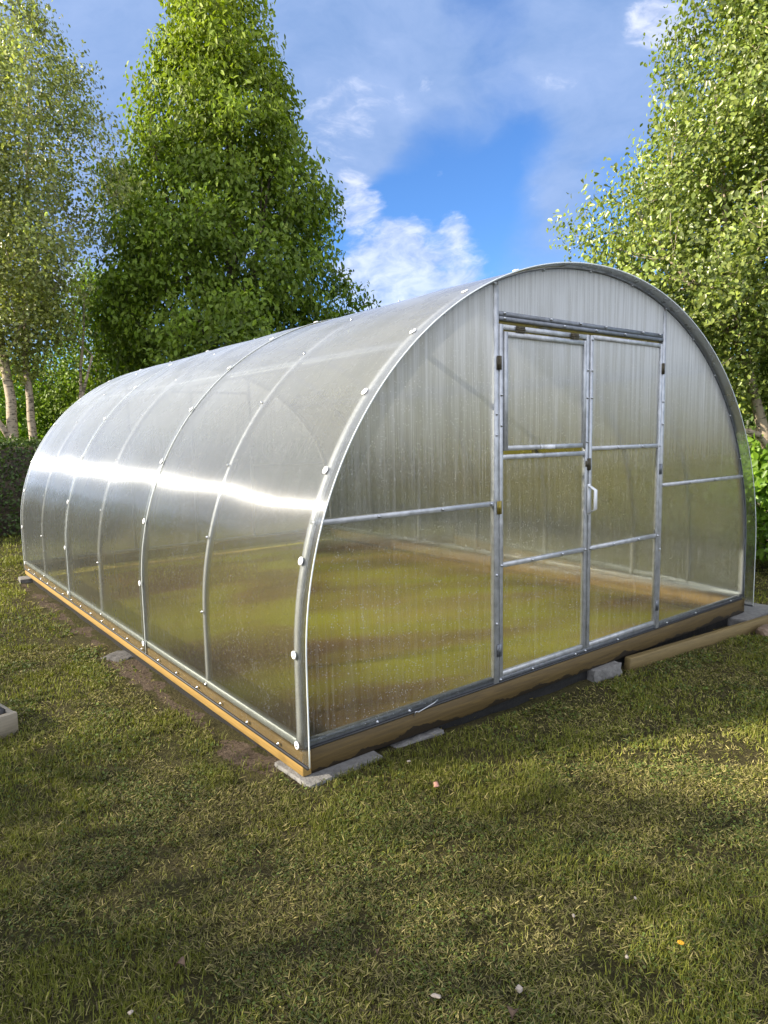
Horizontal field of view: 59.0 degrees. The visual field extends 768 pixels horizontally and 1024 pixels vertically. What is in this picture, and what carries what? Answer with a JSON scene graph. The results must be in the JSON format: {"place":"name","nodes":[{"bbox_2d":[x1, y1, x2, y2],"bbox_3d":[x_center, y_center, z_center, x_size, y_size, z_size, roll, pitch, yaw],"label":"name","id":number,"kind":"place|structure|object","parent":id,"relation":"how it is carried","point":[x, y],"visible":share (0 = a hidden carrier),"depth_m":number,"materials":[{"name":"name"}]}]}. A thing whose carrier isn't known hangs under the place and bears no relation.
{"place":"outdoors","nodes":[
{"label":"outdoors","id":0,"kind":"place"},
{"bbox_2d":[0,532,767,1023],"bbox_3d":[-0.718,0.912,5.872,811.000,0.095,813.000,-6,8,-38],"label":"ground","id":1,"kind":"structure","parent":0,"point":[242,747],"depth_m":2.50,"materials":[{"name":"green plant"}]},
{"bbox_2d":[0,703,18,739],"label":"planter","id":2,"kind":"object","parent":1,"relation":"on","point":[8,721],"visible":0.81,"depth_m":3.58,"materials":[{"name":"concrete"}]},
{"bbox_2d":[0,431,44,537],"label":"hedge","id":3,"kind":"object","parent":1,"relation":"on","point":[15,462],"visible":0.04,"depth_m":11.29,"materials":[{"name":"green plant"}]},
{"bbox_2d":[18,576,31,583],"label":"concrete slab","id":4,"kind":"structure","parent":1,"relation":"on","point":[25,579],"depth_m":7.54,"materials":[{"name":"grey concrete"}]},
{"bbox_2d":[0,353,84,446],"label":"bush","id":5,"kind":"object","parent":1,"relation":"on","point":[18,394],"visible":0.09,"depth_m":16.53,"materials":[{"name":"green plant"}]},
{"bbox_2d":[0,357,102,435],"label":"bush","id":6,"kind":"object","parent":1,"relation":"on","point":[61,390],"visible":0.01,"depth_m":18.00,"materials":[{"name":"green plant"}]},
{"bbox_2d":[0,0,142,446],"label":"birch tree","id":7,"kind":"object","parent":1,"relation":"on","point":[29,300],"visible":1,"depth_m":12.03,"materials":[{"name":"green plant"}]},
{"bbox_2d":[4,253,153,437],"bbox_3d":[-7.574,-3.324,17.428,4.453,6.392,4.306,-2,6,-8],"label":"leafy tree","id":8,"kind":"object","parent":1,"relation":"on","point":[57,391],"visible":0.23,"depth_m":16.50,"materials":[{"name":"green plant"}]},
{"bbox_2d":[101,650,132,661],"bbox_3d":[-1.863,1.058,4.926,0.246,0.074,0.324,3,8,32],"label":"concrete slab","id":9,"kind":"object","parent":1,"relation":"on","point":[117,655],"depth_m":4.86,"materials":[{"name":"grey concrete"}]},
{"bbox_2d":[175,956,184,967],"bbox_3d":[-0.583,1.290,1.936,0.028,0.029,0.027,-3,7,-20],"label":"dead leaf","id":10,"kind":"object","parent":1,"relation":"on","point":[181,961],"visible":1,"depth_m":1.94,"materials":[{"name":"brown plant"}]},
{"bbox_2d":[66,0,381,408],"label":"hornbeam","id":11,"kind":"object","parent":1,"relation":"on","point":[216,76],"visible":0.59,"depth_m":14.09,"materials":[{"name":"green plant"}]},
{"bbox_2d":[274,751,382,788],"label":"concrete slab","id":12,"kind":"structure","parent":1,"relation":"on","point":[311,779],"depth_m":3.05,"materials":[{"name":"grey concrete"}]},
{"bbox_2d":[25,570,743,776],"bbox_3d":[-0.571,0.792,6.638,4.188,0.287,6.062,-6,8,-38],"label":"timber base","id":13,"kind":"object","parent":1,"relation":"on","point":[512,693],"visible":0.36,"depth_m":3.87,"materials":[{"name":"brown wood"}]},
{"bbox_2d":[21,262,755,770],"bbox_3d":[-0.585,-0.481,6.463,4.213,2.392,6.132,-6,8,-38],"label":"greenhouse","id":14,"kind":"object","parent":13,"relation":"on","point":[297,544],"visible":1,"depth_m":3.79,"materials":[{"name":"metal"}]},
{"bbox_2d":[503,326,586,450],"bbox_3d":[0.919,-0.680,3.787,0.712,0.656,0.062,-6,8,-38],"label":"vent window","id":15,"kind":"structure","parent":14,"relation":"in","point":[545,377],"depth_m":3.79,"materials":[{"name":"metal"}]},
{"bbox_2d":[497,324,596,676],"bbox_3d":[0.933,-0.065,3.854,0.823,1.901,0.078,-6,8,-38],"label":"door","id":16,"kind":"structure","parent":14,"relation":"in","point":[543,505],"depth_m":3.89,"materials":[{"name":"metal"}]},
{"bbox_2d":[585,335,664,647],"bbox_3d":[1.555,-0.135,4.363,0.813,1.904,0.036,-6,8,-38],"label":"door","id":17,"kind":"structure","parent":14,"relation":"in","point":[625,382],"depth_m":4.34,"materials":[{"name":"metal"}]},
{"bbox_2d":[390,727,443,747],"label":"concrete slab","id":18,"kind":"structure","parent":1,"relation":"on","point":[418,738],"depth_m":3.40,"materials":[{"name":"grey concrete"}]},
{"bbox_2d":[431,993,440,998],"bbox_3d":[0.140,1.306,1.832,0.030,0.009,0.013,1,7,18],"label":"stone chip","id":19,"kind":"object","parent":1,"relation":"on","point":[434,995],"visible":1,"depth_m":1.83,"materials":[{"name":"white stone"}]},
{"bbox_2d":[507,1006,518,1018],"bbox_3d":[0.334,1.296,1.760,0.029,0.029,0.029,-4,7,-24],"label":"dead leaf","id":20,"kind":"object","parent":1,"relation":"on","point":[512,1012],"visible":1,"depth_m":1.75,"materials":[{"name":"brown plant"}]},
{"bbox_2d":[515,984,522,992],"bbox_3d":[0.368,1.300,1.851,0.017,0.018,0.017,-7,9,-41],"label":"stone chip","id":21,"kind":"object","parent":1,"relation":"on","point":[519,988],"visible":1,"depth_m":1.85,"materials":[{"name":"white stone"}]},
{"bbox_2d":[587,661,622,682],"bbox_3d":[1.363,1.032,4.416,0.280,0.121,0.251,-5,8,-34],"label":"concrete block","id":22,"kind":"object","parent":1,"relation":"on","point":[612,669],"depth_m":4.30,"materials":[{"name":"grey concrete"}]},
{"bbox_2d":[546,0,767,559],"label":"birch tree","id":23,"kind":"object","parent":1,"relation":"on","point":[710,275],"visible":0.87,"depth_m":7.29,"materials":[{"name":"green plant"}]},
{"bbox_2d":[678,940,683,955],"bbox_3d":[0.871,1.288,1.994,0.020,0.054,0.020,-6,8,-38],"label":"yellow flower","id":24,"kind":"object","parent":1,"relation":"on","point":[680,942],"visible":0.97,"depth_m":1.99,"materials":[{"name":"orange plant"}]},
{"bbox_2d":[624,615,767,669],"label":"plank","id":25,"kind":"object","parent":1,"relation":"on","point":[647,657],"visible":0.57,"depth_m":4.81,"materials":[{"name":"brown wood"}]},
{"bbox_2d":[690,263,767,427],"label":"leafy tree","id":26,"kind":"object","parent":1,"relation":"on","point":[747,354],"depth_m":13.58,"materials":[{"name":"green plant"}]},
{"bbox_2d":[728,603,767,625],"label":"concrete slab","id":27,"kind":"structure","parent":1,"relation":"on","point":[756,610],"depth_m":5.49,"materials":[{"name":"grey concrete"}]},
{"bbox_2d":[747,432,767,562],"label":"bush","id":28,"kind":"object","parent":1,"relation":"on","point":[759,461],"visible":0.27,"depth_m":7.25,"materials":[{"name":"green plant"}]},
{"bbox_2d":[755,624,767,636],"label":"stone","id":29,"kind":"object","parent":1,"relation":"on","point":[762,630],"visible":0.73,"depth_m":5.15,"materials":[{"name":"grey stone"}]},
{"bbox_2d":[0,0,767,399],"label":"sky","id":30,"kind":"structure","parent":0,"point":[453,131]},
{"bbox_2d":[741,406,767,453],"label":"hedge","id":31,"kind":"object","parent":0,"point":[749,422],"depth_m":9.59,"materials":[{"name":"green plant"}]}
]}

